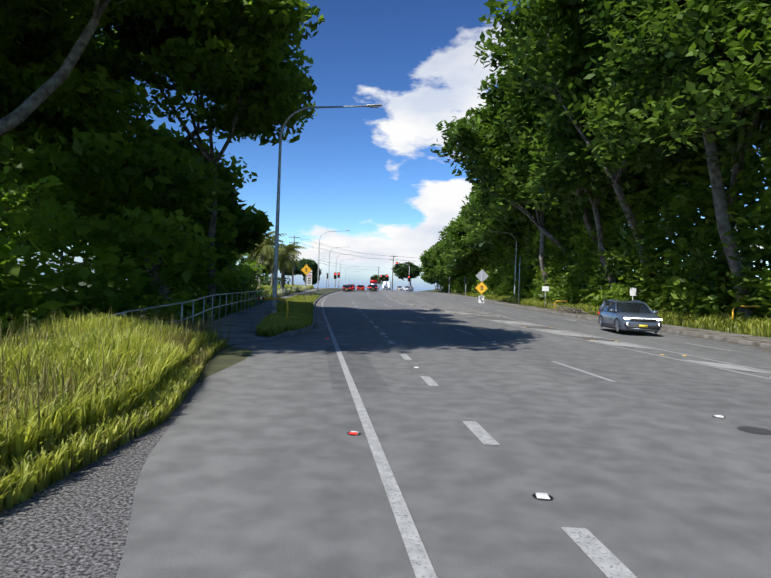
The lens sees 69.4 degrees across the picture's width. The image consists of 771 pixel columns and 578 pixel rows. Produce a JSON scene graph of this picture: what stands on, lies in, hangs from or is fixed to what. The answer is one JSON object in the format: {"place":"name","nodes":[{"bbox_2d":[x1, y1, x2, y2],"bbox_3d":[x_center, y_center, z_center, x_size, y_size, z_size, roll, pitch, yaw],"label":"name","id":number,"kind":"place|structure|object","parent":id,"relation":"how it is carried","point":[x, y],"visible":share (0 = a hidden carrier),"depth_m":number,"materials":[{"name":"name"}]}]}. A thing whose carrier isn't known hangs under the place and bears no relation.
{"place":"outdoors","nodes":[
{"label":"outdoors","id":0,"kind":"place"},
{"bbox_2d":[0,183,84,290],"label":"tree","id":1,"kind":"object","parent":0,"point":[13,193],"depth_m":40.09,"materials":[{"name":"green plant"}]},
{"bbox_2d":[0,0,190,135],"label":"tree","id":2,"kind":"object","parent":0,"point":[12,8],"depth_m":18.25,"materials":[{"name":"plant"}]},
{"bbox_2d":[31,122,273,321],"bbox_3d":[-15.235,-2.801,34.916,13.796,14.774,12.752,2,0,24],"label":"tree","id":3,"kind":"object","parent":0,"point":[253,227],"depth_m":35.44,"materials":[{"name":"green plant"}]},
{"bbox_2d":[0,0,318,313],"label":"tree","id":4,"kind":"object","parent":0,"point":[54,29],"depth_m":25.88,"materials":[{"name":"green plant"}]},
{"bbox_2d":[0,52,257,276],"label":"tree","id":5,"kind":"object","parent":4,"relation":"attached to","point":[127,196],"visible":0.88,"depth_m":22.07,"materials":[{"name":"green plant"}]},
{"bbox_2d":[89,0,324,322],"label":"tree","id":6,"kind":"object","parent":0,"point":[280,20],"depth_m":23.26,"materials":[{"name":"green plant"}]},
{"bbox_2d":[204,288,325,335],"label":"footpath","id":7,"kind":"structure","parent":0,"point":[237,323],"depth_m":24.31,"materials":[{"name":"concrete"}]},
{"bbox_2d":[262,260,273,287],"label":"palm","id":8,"kind":"object","parent":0,"point":[272,278],"depth_m":92.42,"materials":[{"name":"green plant"}]},
{"bbox_2d":[279,259,297,283],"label":"tree","id":9,"kind":"object","parent":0,"point":[288,273],"depth_m":211.09,"materials":[{"name":"green plant"}]},
{"bbox_2d":[370,275,388,289],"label":"tree","id":10,"kind":"object","parent":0,"point":[374,277],"depth_m":329.49,"materials":[{"name":"green plant"}]},
{"bbox_2d":[0,0,769,291],"label":"sky","id":11,"kind":"structure","parent":0,"point":[374,174],"materials":[{"name":"blue"}]},
{"bbox_2d":[24,279,770,382],"bbox_3d":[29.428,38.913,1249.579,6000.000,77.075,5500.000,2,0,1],"label":"ground","id":12,"kind":"structure","parent":0,"point":[224,358],"depth_m":13.23,"materials":[{"name":"plant"}]},
{"bbox_2d":[0,166,101,334],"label":"shrubs","id":13,"kind":"object","parent":12,"relation":"on","point":[18,221],"visible":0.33,"depth_m":16.92,"materials":[{"name":"green plant"}]},
{"bbox_2d":[0,92,131,338],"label":"tree","id":14,"kind":"object","parent":12,"relation":"on","point":[38,118],"depth_m":24.51,"materials":[{"name":"green plant"}]},
{"bbox_2d":[0,383,204,577],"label":"gravel shoulder","id":15,"kind":"object","parent":12,"relation":"on","point":[74,525],"visible":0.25,"depth_m":3.97},
{"bbox_2d":[0,305,231,513],"bbox_3d":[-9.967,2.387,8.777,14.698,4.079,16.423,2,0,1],"label":"tall grass","id":16,"kind":"structure","parent":12,"relation":"on","point":[107,406],"depth_m":6.73,"materials":[{"name":"green plant"}]},
{"bbox_2d":[0,234,268,341],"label":"shrubs","id":17,"kind":"object","parent":12,"relation":"on","point":[123,298],"visible":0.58,"depth_m":19.82,"materials":[{"name":"green plant"}]},
{"bbox_2d":[15,231,258,330],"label":"shrubs","id":18,"kind":"object","parent":12,"relation":"on","point":[138,261],"visible":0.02,"depth_m":29.38,"materials":[{"name":"green plant"}]},
{"bbox_2d":[22,285,306,337],"bbox_3d":[-10.882,1.014,62.577,3.934,3.364,97.726,2,0,-3],"label":"railing","id":19,"kind":"object","parent":12,"relation":"on","point":[302,287],"visible":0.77,"depth_m":23.99,"materials":[{"name":"grey metal"}]},
{"bbox_2d":[218,335,267,344],"bbox_3d":[-5.078,1.539,17.110,2.868,0.001,2.940,2,0,1],"label":"footpath apron","id":20,"kind":"object","parent":12,"relation":"on","point":[236,339],"visible":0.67,"depth_m":17.50,"materials":[{"name":"concrete"}]},
{"bbox_2d":[246,231,281,285],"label":"palm","id":21,"kind":"object","parent":12,"relation":"on","point":[272,232],"depth_m":76.52,"materials":[{"name":"green plant"}]},
{"bbox_2d":[248,233,289,287],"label":"palm","id":22,"kind":"object","parent":12,"relation":"on","point":[260,251],"depth_m":70.29,"materials":[{"name":"green plant"}]},
{"bbox_2d":[248,274,291,285],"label":"shrubs","id":23,"kind":"object","parent":12,"relation":"on","point":[266,281],"visible":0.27,"depth_m":117.24,"materials":[{"name":"green plant"}]},
{"bbox_2d":[257,297,288,318],"bbox_3d":[-4.746,1.059,23.461,1.374,1.394,0.090,2,0,8],"label":"rail","id":24,"kind":"object","parent":12,"relation":"on","point":[287,304],"visible":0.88,"depth_m":23.37,"materials":[{"name":"metal"}]},
{"bbox_2d":[249,284,313,301],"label":"bank grass","id":25,"kind":"structure","parent":12,"relation":"on","point":[289,286],"depth_m":84.40,"materials":[{"name":"green plant"}]},
{"bbox_2d":[268,249,299,287],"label":"palm","id":26,"kind":"object","parent":12,"relation":"on","point":[293,254],"depth_m":88.11,"materials":[{"name":"green plant"}]},
{"bbox_2d":[270,242,307,289],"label":"palm","id":27,"kind":"object","parent":12,"relation":"on","point":[288,259],"depth_m":79.83,"materials":[{"name":"green plant"}]},
{"bbox_2d":[289,258,320,284],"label":"round tree","id":28,"kind":"object","parent":12,"relation":"on","point":[312,264],"depth_m":148.82,"materials":[{"name":"green plant"}]},
{"bbox_2d":[301,264,310,299],"bbox_3d":[-7.921,-0.456,55.365,1.103,4.100,0.078,2,0,-4],"label":"warning sign","id":29,"kind":"object","parent":12,"relation":"on","point":[306,269],"visible":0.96,"depth_m":55.34,"materials":[{"name":"yellow metal"}]},
{"bbox_2d":[307,270,311,297],"bbox_3d":[-8.805,-0.403,64.188,0.600,3.800,0.082,2,0,-4],"label":"road sign","id":30,"kind":"object","parent":12,"relation":"on","point":[309,278],"visible":0.85,"depth_m":64.16,"materials":[{"name":"white metal"}]},
{"bbox_2d":[317,230,349,292],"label":"street light","id":31,"kind":"object","parent":12,"relation":"on","point":[318,259],"visible":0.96,"depth_m":94.22,"materials":[{"name":"grey metal"}]},
{"bbox_2d":[328,247,339,287],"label":"street light","id":32,"kind":"object","parent":12,"relation":"on","point":[329,265],"visible":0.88,"depth_m":141.30,"materials":[{"name":"grey metal"}]},
{"bbox_2d":[289,236,419,289],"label":"power lines","id":33,"kind":"object","parent":12,"relation":"on","point":[294,237],"visible":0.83,"depth_m":163.67,"materials":[{"name":"beige metal"}]},
{"bbox_2d":[475,269,487,311],"bbox_3d":[7.920,0.289,45.899,1.104,3.856,0.136,2,0,1],"label":"keep left sign","id":34,"kind":"object","parent":12,"relation":"on","point":[481,276],"visible":0.94,"depth_m":45.91,"materials":[{"name":"yellow"}]},
{"bbox_2d":[490,230,516,295],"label":"street light","id":35,"kind":"object","parent":12,"relation":"on","point":[515,260],"visible":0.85,"depth_m":83.45,"materials":[{"name":"grey metal"}]},
{"bbox_2d":[518,256,520,303],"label":"grey pole","id":36,"kind":"object","parent":12,"relation":"on","point":[519,280],"visible":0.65,"depth_m":74.49,"materials":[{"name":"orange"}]},
{"bbox_2d":[542,286,548,307],"bbox_3d":[17.925,1.066,62.531,0.750,2.800,0.075,2,0,7],"label":"white sign","id":37,"kind":"object","parent":12,"relation":"on","point":[545,288],"visible":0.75,"depth_m":62.50,"materials":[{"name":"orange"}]},
{"bbox_2d":[544,303,596,313],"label":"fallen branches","id":38,"kind":"object","parent":12,"relation":"on","point":[571,310],"visible":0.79,"depth_m":50.48,"materials":[{"name":"brown wood"}]},
{"bbox_2d":[436,145,770,320],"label":"shrubs","id":39,"kind":"object","parent":12,"relation":"on","point":[702,242],"visible":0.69,"depth_m":41.85,"materials":[{"name":"green plant"}]},
{"bbox_2d":[440,244,770,319],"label":"shrubs","id":40,"kind":"object","parent":12,"relation":"on","point":[710,302],"visible":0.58,"depth_m":38.47,"materials":[{"name":"green plant"}]},
{"bbox_2d":[456,78,770,309],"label":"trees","id":41,"kind":"object","parent":12,"relation":"on","point":[689,240],"visible":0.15,"depth_m":42.10,"materials":[{"name":"green plant"}]},
{"bbox_2d":[438,203,485,269],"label":"tree","id":42,"kind":"object","parent":41,"relation":"on","point":[447,249],"visible":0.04,"depth_m":120.06,"materials":[{"name":"green plant"}]},
{"bbox_2d":[462,291,770,337],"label":"verge grass","id":43,"kind":"structure","parent":12,"relation":"on","point":[759,327],"depth_m":32.90,"materials":[{"name":"green plant"}]},
{"bbox_2d":[630,288,635,299],"bbox_3d":[18.186,1.197,41.017,0.450,2.600,0.075,2,0,7],"label":"sign","id":44,"kind":"object","parent":12,"relation":"on","point":[632,292],"visible":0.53,"depth_m":40.98,"materials":[{"name":"white metal"}]},
{"bbox_2d":[528,1,763,286],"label":"tree","id":45,"kind":"object","parent":12,"relation":"on","point":[738,230],"depth_m":43.77,"materials":[{"name":"green plant"}]},
{"bbox_2d":[732,305,757,319],"bbox_3d":[20.442,1.645,30.317,2.974,1.424,0.090,2,0,7],"label":"hoop bollard","id":46,"kind":"object","parent":12,"relation":"on","point":[733,309],"visible":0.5,"depth_m":30.45,"materials":[{"name":"yellow metal"}]},
{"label":"far left round tree trunk and branches","id":47,"kind":"object","parent":12,"relation":"on","visible":0},
{"bbox_2d":[245,257,273,274],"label":"round tree","id":48,"kind":"object","parent":47,"relation":"on","point":[264,271],"visible":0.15,"depth_m":138.88,"materials":[{"name":"green plant"}]},
{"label":"back left tree trunk and branches","id":49,"kind":"object","parent":12,"relation":"on","visible":0},
{"bbox_2d":[197,241,241,270],"bbox_3d":[-17.421,-4.511,49.425,10.917,6.933,11.778,2,0,-42],"label":"tree","id":50,"kind":"object","parent":49,"relation":"on","point":[222,262],"visible":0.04,"depth_m":46.94,"materials":[{"name":"green plant"}]},
{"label":"right tree trunk and branches","id":51,"kind":"object","parent":12,"relation":"on","visible":0},
{"bbox_2d":[443,215,511,268],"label":"tree","id":52,"kind":"object","parent":51,"relation":"attached to","point":[460,250],"visible":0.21,"depth_m":108.32,"materials":[{"name":"green plant"}]},
{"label":"right tree trunk and branches","id":53,"kind":"object","parent":12,"relation":"on","visible":0},
{"bbox_2d":[419,246,439,281],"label":"tree","id":54,"kind":"object","parent":53,"relation":"on","point":[427,270],"visible":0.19,"depth_m":142.28,"materials":[{"name":"green plant"}]},
{"bbox_2d":[391,262,421,291],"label":"tree","id":55,"kind":"object","parent":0,"point":[401,271],"depth_m":178.10,"materials":[{"name":"green plant"}]},
{"bbox_2d":[421,275,443,288],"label":"tree","id":56,"kind":"object","parent":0,"point":[432,282],"depth_m":200.84,"materials":[{"name":"green plant"}]},
{"bbox_2d":[116,289,770,577],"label":"asphalt road","id":57,"kind":"structure","parent":0,"point":[260,463],"depth_m":5.81,"materials":[{"name":"grey asphalt"}]},
{"bbox_2d":[267,290,341,338],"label":"kerb island","id":58,"kind":"structure","parent":57,"relation":"on","point":[312,326],"depth_m":20.53,"materials":[{"name":"concrete"}]},
{"bbox_2d":[255,288,341,337],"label":"curb","id":59,"kind":"structure","parent":58,"relation":"on","point":[321,292],"depth_m":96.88,"materials":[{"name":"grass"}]},
{"bbox_2d":[256,294,319,335],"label":"verge grass","id":60,"kind":"structure","parent":59,"relation":"on","point":[301,310],"depth_m":24.26,"materials":[{"name":"green plant"}]},
{"bbox_2d":[271,104,381,313],"bbox_3d":[-2.942,-3.836,27.721,5.158,11.012,0.397,2,0,-5],"label":"street light","id":61,"kind":"object","parent":60,"relation":"on","point":[274,295],"visible":0.94,"depth_m":27.45,"materials":[{"name":"grey metal"}]},
{"bbox_2d":[312,291,339,330],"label":"road shoulder","id":62,"kind":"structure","parent":57,"relation":"on","point":[320,318],"depth_m":31.14,"materials":[{"name":"grey asphalt"}]},
{"bbox_2d":[342,285,351,290],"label":"dark hatchback car","id":63,"kind":"object","parent":57,"relation":"on","point":[346,287],"visible":1,"depth_m":114.13,"materials":[{"name":"grey paint"}]},
{"bbox_2d":[325,345,389,389],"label":"asphalt repair patches","id":64,"kind":"object","parent":57,"relation":"on","point":[364,373],"visible":1,"depth_m":11.66,"materials":[{"name":"grey asphalt"}]},
{"bbox_2d":[357,285,364,290],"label":"red hatchback car","id":65,"kind":"object","parent":57,"relation":"on","point":[361,287],"visible":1,"depth_m":124.33,"materials":[{"name":"red paint"}]},
{"bbox_2d":[368,284,377,290],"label":"car","id":66,"kind":"object","parent":57,"relation":"on","point":[372,287],"visible":1,"depth_m":125.99,"materials":[{"name":"grey paint"}]},
{"bbox_2d":[370,280,376,284],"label":"truck","id":67,"kind":"object","parent":57,"relation":"on","point":[374,282],"visible":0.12,"depth_m":165.07,"materials":[{"name":"red paint"}]},
{"bbox_2d":[382,281,390,289],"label":"white van","id":68,"kind":"object","parent":57,"relation":"on","point":[388,285],"visible":0.98,"depth_m":147.56,"materials":[{"name":"white paint"}]},
{"bbox_2d":[395,262,409,292],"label":"traffic signal","id":69,"kind":"object","parent":57,"relation":"on","point":[396,266],"visible":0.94,"depth_m":131.80,"materials":[{"name":"black paint"}]},
{"bbox_2d":[403,286,413,290],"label":"white car","id":70,"kind":"object","parent":57,"relation":"on","point":[405,288],"visible":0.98,"depth_m":149.06,"materials":[{"name":"white paint"}]},
{"bbox_2d":[378,290,497,316],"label":"median kerb","id":71,"kind":"object","parent":57,"relation":"on","point":[439,310],"visible":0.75,"depth_m":49.00,"materials":[{"name":"concrete"}]},
{"bbox_2d":[380,290,498,316],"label":"concrete median","id":72,"kind":"object","parent":57,"relation":"on","point":[414,299],"visible":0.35,"depth_m":64.20,"materials":[{"name":"grey concrete"}]},
{"bbox_2d":[214,300,770,351],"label":"leaf litter","id":73,"kind":"object","parent":57,"relation":"on","point":[524,326],"visible":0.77,"depth_m":28.72,"materials":[{"name":"brown plant"}]},
{"bbox_2d":[321,291,770,577],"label":"road markings","id":74,"kind":"object","parent":57,"relation":"on","point":[605,560],"visible":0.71,"depth_m":5.05,"materials":[{"name":"paint"}]},
{"bbox_2d":[325,302,770,500],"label":"road reflectors","id":75,"kind":"object","parent":57,"relation":"on","point":[543,496],"visible":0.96,"depth_m":4.82,"materials":[{"name":"white paint"}]},
{"bbox_2d":[335,332,770,433],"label":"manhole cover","id":76,"kind":"object","parent":57,"relation":"on","point":[757,430],"visible":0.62,"depth_m":7.55,"materials":[{"name":"grey concrete"}]},
{"bbox_2d":[414,291,770,347],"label":"kerb","id":77,"kind":"structure","parent":57,"relation":"on","point":[759,344],"depth_m":27.79,"materials":[{"name":"concrete"}]},
{"bbox_2d":[598,299,661,332],"bbox_3d":[11.937,1.293,27.569,2.224,1.529,4.369,2,0,1],"label":"car","id":78,"kind":"object","parent":57,"relation":"on","point":[635,315],"visible":1,"depth_m":26.59,"materials":[{"name":"grey paint"}]},
{"bbox_2d":[427,240,462,282],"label":"tree","id":79,"kind":"object","parent":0,"point":[440,262],"visible":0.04,"depth_m":136.19,"materials":[{"name":"green plant"}]},
{"bbox_2d":[434,222,470,276],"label":"tree","id":80,"kind":"object","parent":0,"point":[450,270],"visible":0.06,"depth_m":130.50,"materials":[{"name":"green plant"}]},
{"bbox_2d":[456,183,510,250],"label":"tree","id":81,"kind":"object","parent":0,"point":[467,220],"depth_m":101.48,"materials":[{"name":"green plant"}]},
{"bbox_2d":[459,181,526,275],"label":"tree","id":82,"kind":"object","parent":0,"point":[514,231],"depth_m":88.46,"materials":[{"name":"green plant"}]},
{"bbox_2d":[469,172,553,265],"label":"tree","id":83,"kind":"object","parent":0,"point":[483,196],"depth_m":81.53,"materials":[{"name":"green plant"}]},
{"bbox_2d":[465,67,571,284],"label":"tree","id":84,"kind":"object","parent":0,"point":[493,117],"depth_m":66.12,"materials":[{"name":"green plant"}]},
{"bbox_2d":[430,91,614,260],"bbox_3d":[16.908,-11.475,64.917,23.398,25.541,18.909,2,0,1],"label":"tree","id":85,"kind":"object","parent":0,"point":[475,142],"depth_m":64.20,"materials":[{"name":"green plant"}]},
{"bbox_2d":[460,128,588,280],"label":"tree","id":86,"kind":"object","parent":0,"point":[521,216],"depth_m":73.38,"materials":[{"name":"green plant"}]},
{"bbox_2d":[473,27,668,262],"bbox_3d":[19.030,-12.902,54.515,19.713,28.487,21.041,2,0,41],"label":"tree","id":87,"kind":"object","parent":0,"point":[535,98],"depth_m":54.96,"materials":[{"name":"green plant"}]},
{"bbox_2d":[497,76,678,294],"bbox_3d":[19.553,-10.127,50.715,21.797,23.812,15.185,2,0,33],"label":"tree","id":88,"kind":"object","parent":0,"point":[528,124],"depth_m":50.09,"materials":[{"name":"green plant"}]},
{"bbox_2d":[424,291,770,343],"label":"footpath","id":89,"kind":"structure","parent":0,"point":[734,336],"depth_m":29.29,"materials":[{"name":"concrete"}]},
{"bbox_2d":[478,0,720,288],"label":"tree","id":90,"kind":"object","parent":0,"point":[565,64],"depth_m":42.32,"materials":[{"name":"green plant"}]},
{"bbox_2d":[536,0,770,319],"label":"tree","id":91,"kind":"object","parent":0,"point":[626,17],"depth_m":31.28,"materials":[{"name":"green plant"}]},
{"bbox_2d":[567,0,770,303],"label":"tree","id":92,"kind":"object","parent":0,"point":[656,156],"depth_m":37.47,"materials":[{"name":"green plant"}]},
{"bbox_2d":[607,108,766,234],"bbox_3d":[29.074,-11.389,54.434,18.632,25.945,20.021,2,0,-34],"label":"tree","id":93,"kind":"object","parent":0,"point":[690,186],"depth_m":54.38,"materials":[{"name":"green plant"}]},
{"bbox_2d":[636,0,770,171],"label":"tree","id":94,"kind":"object","parent":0,"point":[714,28],"visible":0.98,"depth_m":24.56,"materials":[{"name":"green plant"}]}
]}

